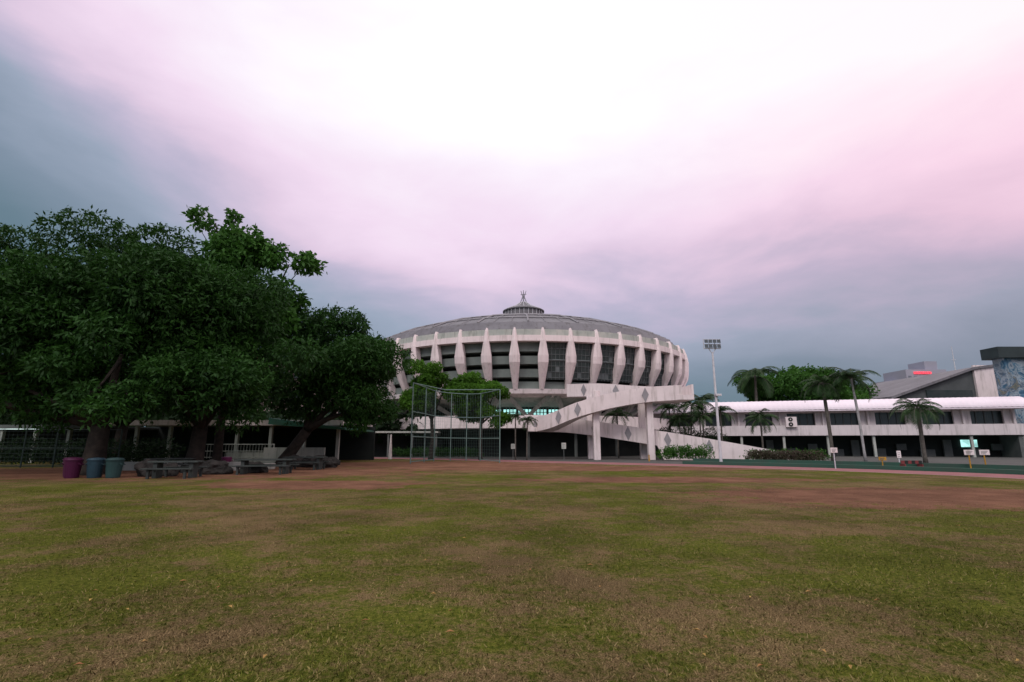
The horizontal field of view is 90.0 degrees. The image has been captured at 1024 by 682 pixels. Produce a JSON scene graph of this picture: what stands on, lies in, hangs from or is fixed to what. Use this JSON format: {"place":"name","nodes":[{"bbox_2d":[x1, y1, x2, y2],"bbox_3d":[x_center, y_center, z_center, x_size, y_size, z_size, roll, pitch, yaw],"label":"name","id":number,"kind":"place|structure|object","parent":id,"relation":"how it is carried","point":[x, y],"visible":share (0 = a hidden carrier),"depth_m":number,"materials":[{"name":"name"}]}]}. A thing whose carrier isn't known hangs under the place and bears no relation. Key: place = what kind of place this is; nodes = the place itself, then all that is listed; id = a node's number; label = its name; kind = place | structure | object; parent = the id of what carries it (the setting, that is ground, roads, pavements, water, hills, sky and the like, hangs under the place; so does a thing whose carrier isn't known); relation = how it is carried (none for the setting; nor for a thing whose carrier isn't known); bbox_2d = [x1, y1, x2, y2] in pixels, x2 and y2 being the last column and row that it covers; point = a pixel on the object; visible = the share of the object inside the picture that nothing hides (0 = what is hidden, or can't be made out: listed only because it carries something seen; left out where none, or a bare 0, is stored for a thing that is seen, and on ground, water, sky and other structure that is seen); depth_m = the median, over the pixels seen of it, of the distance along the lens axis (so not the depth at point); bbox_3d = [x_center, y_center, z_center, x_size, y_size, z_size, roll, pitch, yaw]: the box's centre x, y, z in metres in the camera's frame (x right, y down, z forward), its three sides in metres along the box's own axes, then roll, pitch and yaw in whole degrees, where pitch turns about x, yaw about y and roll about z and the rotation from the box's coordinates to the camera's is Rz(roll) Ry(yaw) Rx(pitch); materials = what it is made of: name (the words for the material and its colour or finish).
{"place":"outdoors","nodes":[
{"label":"outdoors","id":0,"kind":"place"},
{"bbox_2d":[0,459,1023,681],"bbox_3d":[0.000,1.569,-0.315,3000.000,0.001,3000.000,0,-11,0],"label":"ground","id":1,"kind":"structure","parent":0,"point":[399,477],"depth_m":6.65,"materials":[{"name":"green plant"}]},
{"bbox_2d":[0,429,122,467],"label":"wire fence","id":2,"kind":"object","parent":1,"relation":"on","point":[54,452],"visible":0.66,"depth_m":35.22,"materials":[{"name":"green metal"}]},
{"bbox_2d":[62,457,80,475],"bbox_3d":[-21.898,6.259,25.466,0.792,0.950,0.780,-11,-16,43],"label":"trash bin","id":3,"kind":"object","parent":1,"relation":"on","point":[63,462],"visible":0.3,"depth_m":25.25,"materials":[{"name":"plastic"}]},
{"bbox_2d":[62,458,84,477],"bbox_3d":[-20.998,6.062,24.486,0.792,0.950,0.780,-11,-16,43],"label":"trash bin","id":4,"kind":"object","parent":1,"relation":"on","point":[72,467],"visible":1,"depth_m":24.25,"materials":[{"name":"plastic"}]},
{"bbox_2d":[0,341,176,461],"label":"mango tree","id":5,"kind":"object","parent":1,"relation":"on","point":[121,426],"visible":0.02,"depth_m":39.10,"materials":[{"name":"green plant"}]},
{"bbox_2d":[0,434,186,464],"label":"hedge","id":6,"kind":"object","parent":1,"relation":"on","point":[150,449],"visible":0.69,"depth_m":37.44,"materials":[{"name":"green plant"}]},
{"bbox_2d":[85,457,105,477],"bbox_3d":[-19.998,6.082,24.584,0.792,0.950,0.780,11,-16,-43],"label":"trash bin","id":7,"kind":"object","parent":1,"relation":"on","point":[95,467],"visible":0.91,"depth_m":24.35,"materials":[{"name":"plastic"}]},
{"bbox_2d":[0,205,211,474],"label":"mango tree","id":8,"kind":"object","parent":1,"relation":"on","point":[53,334],"visible":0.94,"depth_m":26.71,"materials":[{"name":"green plant"}]},
{"bbox_2d":[104,457,125,477],"bbox_3d":[-19.098,6.082,24.584,0.792,0.950,0.780,11,-16,-43],"label":"trash bin","id":9,"kind":"object","parent":1,"relation":"on","point":[114,466],"visible":1,"depth_m":24.35,"materials":[{"name":"plastic"}]},
{"bbox_2d":[134,459,157,476],"bbox_3d":[-18.272,6.508,25.779,1.234,1.150,1.110,0,-11,0],"label":"boulder","id":10,"kind":"object","parent":1,"relation":"on","point":[140,465],"visible":0.46,"depth_m":25.42,"materials":[{"name":"grey stone"}]},
{"bbox_2d":[144,458,195,472],"bbox_3d":[-19.500,7.085,29.176,2.400,0.790,2.020,3,-12,-17],"label":"picnic table","id":11,"kind":"object","parent":1,"relation":"on","point":[185,464],"visible":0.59,"depth_m":28.92,"materials":[{"name":"grey concrete"}]},
{"bbox_2d":[162,463,178,475],"bbox_3d":[-17.511,6.600,26.108,1.074,0.882,0.821,0,-11,0],"label":"boulder","id":12,"kind":"object","parent":1,"relation":"on","point":[173,472],"visible":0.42,"depth_m":25.93,"materials":[{"name":"grey stone"}]},
{"bbox_2d":[139,460,208,478],"bbox_3d":[-16.200,6.180,24.666,2.200,0.790,2.020,2,-11,-8],"label":"picnic table","id":13,"kind":"object","parent":1,"relation":"on","point":[158,468],"visible":0.99,"depth_m":24.42,"materials":[{"name":"grey concrete"}]},
{"bbox_2d":[0,418,375,462],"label":"covered walkway pavilion","id":14,"kind":"structure","parent":1,"relation":"on","point":[272,438],"depth_m":51.91,"materials":[{"name":"white paint"}]},
{"bbox_2d":[122,462,275,470],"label":"tree planter wall","id":15,"kind":"structure","parent":1,"relation":"on","point":[128,466],"depth_m":31.33,"materials":[{"name":"concrete"}]},
{"bbox_2d":[84,247,331,471],"bbox_3d":[-18.482,0.967,31.278,13.637,13.815,10.925,-5,-12,21],"label":"mango tree","id":16,"kind":"object","parent":1,"relation":"on","point":[226,370],"visible":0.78,"depth_m":29.52,"materials":[{"name":"green plant"}]},
{"bbox_2d":[198,459,233,474],"bbox_3d":[-15.959,6.883,27.661,1.693,0.968,1.324,3,-12,-15],"label":"boulder","id":17,"kind":"object","parent":1,"relation":"on","point":[216,467],"visible":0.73,"depth_m":27.23,"materials":[{"name":"grey stone"}]},
{"bbox_2d":[220,457,232,461],"bbox_3d":[-18.199,7.769,32.609,0.755,0.800,0.654,0,-11,0],"label":"trash bin","id":18,"kind":"object","parent":1,"relation":"on","point":[228,459],"visible":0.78,"depth_m":32.45,"materials":[{"name":"plastic"}]},
{"bbox_2d":[0,395,453,446],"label":"distant trees","id":19,"kind":"object","parent":1,"relation":"on","point":[388,425],"visible":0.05,"depth_m":66.69,"materials":[{"name":"green plant"}]},
{"bbox_2d":[239,461,268,472],"bbox_3d":[-14.594,7.207,28.987,1.459,0.778,1.195,0,-11,0],"label":"boulder","id":20,"kind":"object","parent":1,"relation":"on","point":[259,469],"visible":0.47,"depth_m":28.62,"materials":[{"name":"grey stone"}]},
{"bbox_2d":[181,204,328,460],"bbox_3d":[-19.884,-0.720,37.172,11.755,19.443,6.916,0,-11,0],"label":"teak tree","id":21,"kind":"object","parent":1,"relation":"on","point":[237,247],"visible":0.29,"depth_m":37.25,"materials":[{"name":"green plant"}]},
{"bbox_2d":[228,459,299,474],"bbox_3d":[-13.400,6.810,27.803,3.000,0.790,2.020,1,-11,-6],"label":"picnic table","id":22,"kind":"object","parent":1,"relation":"on","point":[285,467],"visible":1,"depth_m":27.46,"materials":[{"name":"grey concrete"}]},
{"bbox_2d":[280,455,304,466],"bbox_3d":[-15.196,8.478,35.864,1.982,1.009,1.476,3,-12,-17],"label":"boulder","id":23,"kind":"object","parent":1,"relation":"on","point":[300,459],"visible":0.28,"depth_m":35.38,"materials":[{"name":"grey stone"}]},
{"bbox_2d":[277,457,330,469],"bbox_3d":[-13.200,7.774,32.608,2.600,0.790,2.020,0,-11,0],"label":"picnic table","id":24,"kind":"object","parent":1,"relation":"on","point":[319,462],"visible":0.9,"depth_m":32.36,"materials":[{"name":"grey concrete"}]},
{"bbox_2d":[302,455,325,467],"bbox_3d":[-13.588,8.491,35.534,2.290,1.156,1.770,0,-11,0],"label":"boulder","id":25,"kind":"object","parent":1,"relation":"on","point":[307,465],"visible":0.4,"depth_m":34.98,"materials":[{"name":"grey stone"}]},
{"bbox_2d":[237,303,414,463],"bbox_3d":[-14.291,3.218,39.461,13.951,12.622,8.570,0,-11,0],"label":"mango tree","id":26,"kind":"object","parent":1,"relation":"on","point":[357,371],"visible":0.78,"depth_m":38.30,"materials":[{"name":"green plant"}]},
{"bbox_2d":[322,457,340,467],"bbox_3d":[-12.594,8.455,35.265,1.482,0.934,1.290,0,-11,0],"label":"boulder","id":27,"kind":"object","parent":1,"relation":"on","point":[334,462],"visible":0.52,"depth_m":34.91,"materials":[{"name":"grey stone"}]},
{"bbox_2d":[388,434,391,458],"bbox_3d":[-13.000,11.315,54.846,0.381,2.600,0.440,0,-11,0],"label":"white post","id":28,"kind":"object","parent":1,"relation":"on","point":[390,452],"visible":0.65,"depth_m":54.68,"materials":[{"name":"paint"}]},
{"bbox_2d":[397,358,466,459],"bbox_3d":[-8.120,7.126,53.278,7.636,10.398,5.633,0,-11,0],"label":"rain tree","id":29,"kind":"object","parent":1,"relation":"on","point":[432,374],"visible":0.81,"depth_m":52.34,"materials":[{"name":"green plant"}]},
{"bbox_2d":[410,382,500,463],"bbox_3d":[-5.436,7.607,46.776,7.578,6.695,6.984,2,-12,-12],"label":"baseball backstop","id":30,"kind":"object","parent":1,"relation":"on","point":[434,437],"visible":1,"depth_m":47.74,"materials":[{"name":"green paint"}]},
{"bbox_2d":[452,371,510,459],"bbox_3d":[-3.064,7.580,53.326,6.483,9.526,5.338,0,-11,0],"label":"rain tree","id":31,"kind":"object","parent":1,"relation":"on","point":[472,380],"visible":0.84,"depth_m":52.60,"materials":[{"name":"green plant"}]},
{"bbox_2d":[27,485,1018,667],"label":"fallen leaves","id":32,"kind":"object","parent":1,"relation":"on","point":[450,630],"visible":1,"depth_m":4.63,"materials":[{"name":"brown plant"}]},
{"bbox_2d":[872,361,945,384],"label":"distant high rise","id":33,"kind":"structure","parent":1,"relation":"on","point":[921,368],"depth_m":407.13,"materials":[{"name":"grey concrete"}]},
{"bbox_2d":[0,0,1023,426],"label":"sky","id":34,"kind":"structure","parent":0,"point":[785,183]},
{"bbox_2d":[374,457,1023,478],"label":"running track","id":35,"kind":"structure","parent":0,"point":[908,472],"depth_m":33.62,"materials":[{"name":"rubber"}]},
{"bbox_2d":[425,459,1019,478],"bbox_3d":[10.038,6.793,25.774,21.902,0.001,95.814,7,-13,-30],"label":"track edge line","id":36,"kind":"object","parent":35,"relation":"on","point":[792,469],"visible":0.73,"depth_m":32.23,"materials":[{"name":"white paint"}]},
{"bbox_2d":[830,448,837,468],"bbox_3d":[21.000,7.633,33.329,0.450,1.350,0.111,0,-11,0],"label":"notice sign","id":37,"kind":"object","parent":35,"relation":"on","point":[833,450],"visible":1,"depth_m":33.37,"materials":[{"name":"metal"}]},
{"bbox_2d":[682,461,1023,474],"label":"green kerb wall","id":38,"kind":"structure","parent":35,"relation":"on","point":[971,470],"depth_m":32.69,"materials":[{"name":"paint"}]},
{"bbox_2d":[384,455,1023,464],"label":"plaza pavement","id":39,"kind":"structure","parent":0,"point":[936,459],"depth_m":52.99,"materials":[{"name":"grey concrete"}]},
{"bbox_2d":[237,362,379,418],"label":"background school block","id":40,"kind":"structure","parent":39,"relation":"on","point":[296,396],"depth_m":89.62,"materials":[{"name":"grey concrete"}]},
{"bbox_2d":[374,431,440,456],"bbox_3d":[-16.500,12.782,63.425,15.000,3.100,3.400,0,-11,0],"label":"covered walk shelter","id":41,"kind":"object","parent":39,"relation":"on","point":[380,450],"visible":0.36,"depth_m":64.84,"materials":[{"name":"concrete"}]},
{"bbox_2d":[392,446,483,456],"bbox_3d":[-8.639,12.635,58.672,11.012,1.317,1.844,0,-11,0],"label":"garden shrub","id":42,"kind":"object","parent":39,"relation":"on","point":[417,451],"visible":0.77,"depth_m":58.53,"materials":[{"name":"green plant"}]},
{"bbox_2d":[507,413,525,459],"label":"coconut palm","id":43,"kind":"object","parent":39,"relation":"on","point":[515,416],"visible":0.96,"depth_m":52.36,"materials":[{"name":"green plant"}]},
{"bbox_2d":[520,416,537,459],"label":"coconut palm","id":44,"kind":"object","parent":39,"relation":"on","point":[528,420],"visible":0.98,"depth_m":52.27,"materials":[{"name":"green plant"}]},
{"bbox_2d":[378,290,688,456],"bbox_3d":[2.000,4.816,86.749,52.803,27.900,52.803,0,-11,0],"label":"round sports arena","id":45,"kind":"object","parent":39,"relation":"on","point":[535,360],"visible":0.69,"depth_m":64.11,"materials":[{"name":"concrete"}]},
{"bbox_2d":[496,409,556,414],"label":"lit foyer windows","id":46,"kind":"structure","parent":45,"relation":"in","point":[511,410],"depth_m":66.79,"materials":[{"name":"teal glass"}]},
{"bbox_2d":[494,407,558,414],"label":"foyer window frames","id":47,"kind":"structure","parent":45,"relation":"in","point":[513,412],"depth_m":66.70,"materials":[{"name":"metal"}]},
{"bbox_2d":[601,407,633,457],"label":"coconut palm","id":48,"kind":"object","parent":39,"relation":"on","point":[617,412],"visible":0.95,"depth_m":59.63,"materials":[{"name":"green plant"}]},
{"bbox_2d":[528,383,792,459],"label":"spiral pedestrian ramp","id":49,"kind":"structure","parent":39,"relation":"on","point":[645,435],"depth_m":52.25,"materials":[{"name":"white paint"}]},
{"bbox_2d":[653,402,684,432],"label":"coconut palm","id":50,"kind":"object","parent":39,"relation":"on","point":[669,406],"visible":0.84,"depth_m":60.38,"materials":[{"name":"green plant"}]},
{"bbox_2d":[663,413,695,434],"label":"coconut palm","id":51,"kind":"object","parent":39,"relation":"on","point":[677,419],"visible":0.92,"depth_m":59.15,"materials":[{"name":"green plant"}]},
{"bbox_2d":[654,443,714,459],"bbox_3d":[16.599,10.588,49.310,5.851,1.642,2.141,0,-11,0],"label":"garden shrub","id":52,"kind":"object","parent":39,"relation":"on","point":[671,452],"visible":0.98,"depth_m":49.01,"materials":[{"name":"green plant"}]},
{"bbox_2d":[655,425,731,455],"bbox_3d":[21.265,11.785,60.862,10.232,3.844,2.811,0,-11,0],"label":"garden shrub","id":53,"kind":"object","parent":39,"relation":"on","point":[711,435],"visible":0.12,"depth_m":60.76,"materials":[{"name":"plant"}]},
{"bbox_2d":[675,400,712,435],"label":"coconut palm","id":54,"kind":"object","parent":39,"relation":"on","point":[694,405],"visible":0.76,"depth_m":59.04,"materials":[{"name":"green plant"}]},
{"bbox_2d":[685,411,715,437],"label":"coconut palm","id":55,"kind":"object","parent":39,"relation":"on","point":[704,416],"visible":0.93,"depth_m":58.04,"materials":[{"name":"green plant"}]},
{"bbox_2d":[690,393,719,437],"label":"coconut palm","id":56,"kind":"object","parent":39,"relation":"on","point":[706,397],"visible":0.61,"depth_m":60.21,"materials":[{"name":"green plant"}]},
{"bbox_2d":[703,339,722,461],"bbox_3d":[16.300,4.718,40.779,1.403,10.000,0.420,0,-11,0],"label":"floodlight pole","id":57,"kind":"object","parent":39,"relation":"on","point":[716,346],"visible":0.96,"depth_m":41.03,"materials":[{"name":"metal"}]},
{"bbox_2d":[709,405,734,440],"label":"coconut palm","id":58,"kind":"object","parent":39,"relation":"on","point":[721,409],"visible":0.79,"depth_m":59.23,"materials":[{"name":"green plant"}]},
{"bbox_2d":[727,366,780,410],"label":"coconut palm","id":59,"kind":"object","parent":39,"relation":"on","point":[752,374],"visible":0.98,"depth_m":79.96,"materials":[{"name":"green plant"}]},
{"bbox_2d":[743,408,779,447],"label":"coconut palm","id":60,"kind":"object","parent":39,"relation":"on","point":[757,418],"visible":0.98,"depth_m":54.04,"materials":[{"name":"green plant"}]},
{"bbox_2d":[739,447,831,459],"bbox_3d":[24.586,10.129,45.973,7.951,1.233,1.840,-2,-12,10],"label":"garden shrub","id":61,"kind":"object","parent":39,"relation":"on","point":[824,453],"visible":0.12,"depth_m":45.80,"materials":[{"name":"green plant"}]},
{"bbox_2d":[745,449,826,460],"bbox_3d":[23.825,9.946,44.796,6.764,1.128,1.884,-1,-11,4],"label":"flowering shrub","id":62,"kind":"object","parent":39,"relation":"on","point":[773,455],"visible":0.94,"depth_m":44.60,"materials":[{"name":"plant"}]},
{"bbox_2d":[732,363,880,410],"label":"shade tree","id":63,"kind":"object","parent":39,"relation":"on","point":[788,387],"visible":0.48,"depth_m":83.06,"materials":[{"name":"green plant"}]},
{"bbox_2d":[799,373,846,460],"bbox_3d":[30.349,7.309,49.319,4.054,8.286,4.415,10,-15,-40],"label":"coconut palm","id":64,"kind":"object","parent":39,"relation":"on","point":[820,383],"visible":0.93,"depth_m":49.48,"materials":[{"name":"green plant"}]},
{"bbox_2d":[623,396,1023,457],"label":"two storey school wing","id":65,"kind":"structure","parent":39,"relation":"on","point":[990,424],"depth_m":66.19,"materials":[{"name":"white paint"}]},
{"bbox_2d":[633,411,1002,425],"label":"windows","id":66,"kind":"structure","parent":65,"relation":"in","point":[997,415],"depth_m":66.58,"materials":[{"name":"black glass"}]},
{"bbox_2d":[672,411,994,425],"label":"window frames","id":67,"kind":"structure","parent":65,"relation":"in","point":[974,411],"depth_m":66.19,"materials":[{"name":"metal"}]},
{"bbox_2d":[960,440,977,446],"bbox_3d":[58.007,12.995,64.992,1.700,0.900,0.150,-3,-12,15],"label":"lit window","id":68,"kind":"structure","parent":65,"relation":"in","point":[964,443],"depth_m":64.98,"materials":[{"name":"glass"}]},
{"bbox_2d":[820,367,880,461],"bbox_3d":[31.602,6.665,47.370,4.399,8.784,4.510,0,-11,0],"label":"coconut palm","id":69,"kind":"object","parent":39,"relation":"on","point":[854,376],"visible":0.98,"depth_m":47.66,"materials":[{"name":"green plant"}]},
{"bbox_2d":[693,458,1023,469],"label":"planter kerb","id":70,"kind":"structure","parent":39,"relation":"on","point":[1011,467],"depth_m":34.88,"materials":[{"name":"green paint"}]},
{"bbox_2d":[878,457,886,465],"bbox_3d":[24.300,7.987,33.564,0.500,0.750,0.111,0,-11,0],"label":"notice sign","id":71,"kind":"object","parent":39,"relation":"on","point":[882,458],"visible":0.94,"depth_m":33.57,"materials":[{"name":"yellow paint"}]},
{"bbox_2d":[896,451,901,461],"bbox_3d":[28.000,8.504,37.030,0.300,1.100,0.111,0,-11,0],"label":"notice sign","id":72,"kind":"object","parent":39,"relation":"on","point":[898,454],"visible":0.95,"depth_m":37.03,"materials":[{"name":"metal"}]},
{"bbox_2d":[822,370,976,409],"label":"side wall","id":73,"kind":"structure","parent":39,"relation":"on","point":[964,381],"depth_m":78.16,"materials":[{"name":"grey concrete"}]},
{"bbox_2d":[870,364,992,398],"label":"sloping roof","id":74,"kind":"structure","parent":73,"relation":"on","point":[892,389],"depth_m":81.19,"materials":[{"name":"grey metal"}]},
{"bbox_2d":[971,365,998,396],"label":"white end wall","id":75,"kind":"structure","parent":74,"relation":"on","point":[985,382],"depth_m":77.91,"materials":[{"name":"paint"}]},
{"bbox_2d":[926,390,972,397],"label":"strip windows","id":76,"kind":"structure","parent":73,"relation":"attached to","point":[946,393],"depth_m":77.75,"materials":[{"name":"black glass"}]},
{"bbox_2d":[900,461,923,466],"bbox_3d":[25.460,7.897,32.609,1.320,0.550,0.450,0,-11,0],"label":"striped barrier","id":77,"kind":"object","parent":39,"relation":"on","point":[918,463],"visible":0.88,"depth_m":32.62,"materials":[{"name":"red plastic"}]},
{"bbox_2d":[888,398,943,462],"bbox_3d":[35.334,7.720,44.320,4.019,5.507,3.967,0,-11,0],"label":"coconut palm","id":78,"kind":"object","parent":39,"relation":"on","point":[918,406],"visible":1,"depth_m":44.24,"materials":[{"name":"green plant"}]},
{"bbox_2d":[964,450,974,467],"bbox_3d":[27.000,7.053,30.182,0.600,1.250,0.111,0,-11,0],"label":"notice sign","id":79,"kind":"object","parent":39,"relation":"on","point":[968,452],"visible":0.96,"depth_m":30.21,"materials":[{"name":"yellow paint"}]},
{"bbox_2d":[979,450,989,464],"bbox_3d":[27.900,7.053,30.182,0.600,1.250,0.111,0,-11,0],"label":"notice sign","id":80,"kind":"object","parent":39,"relation":"on","point":[984,452],"visible":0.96,"depth_m":30.22,"materials":[{"name":"white paint"}]},
{"bbox_2d":[980,347,1023,423],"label":"mural tower","id":81,"kind":"structure","parent":39,"relation":"on","point":[1008,365],"depth_m":65.52,"materials":[{"name":"tile"}]}
]}

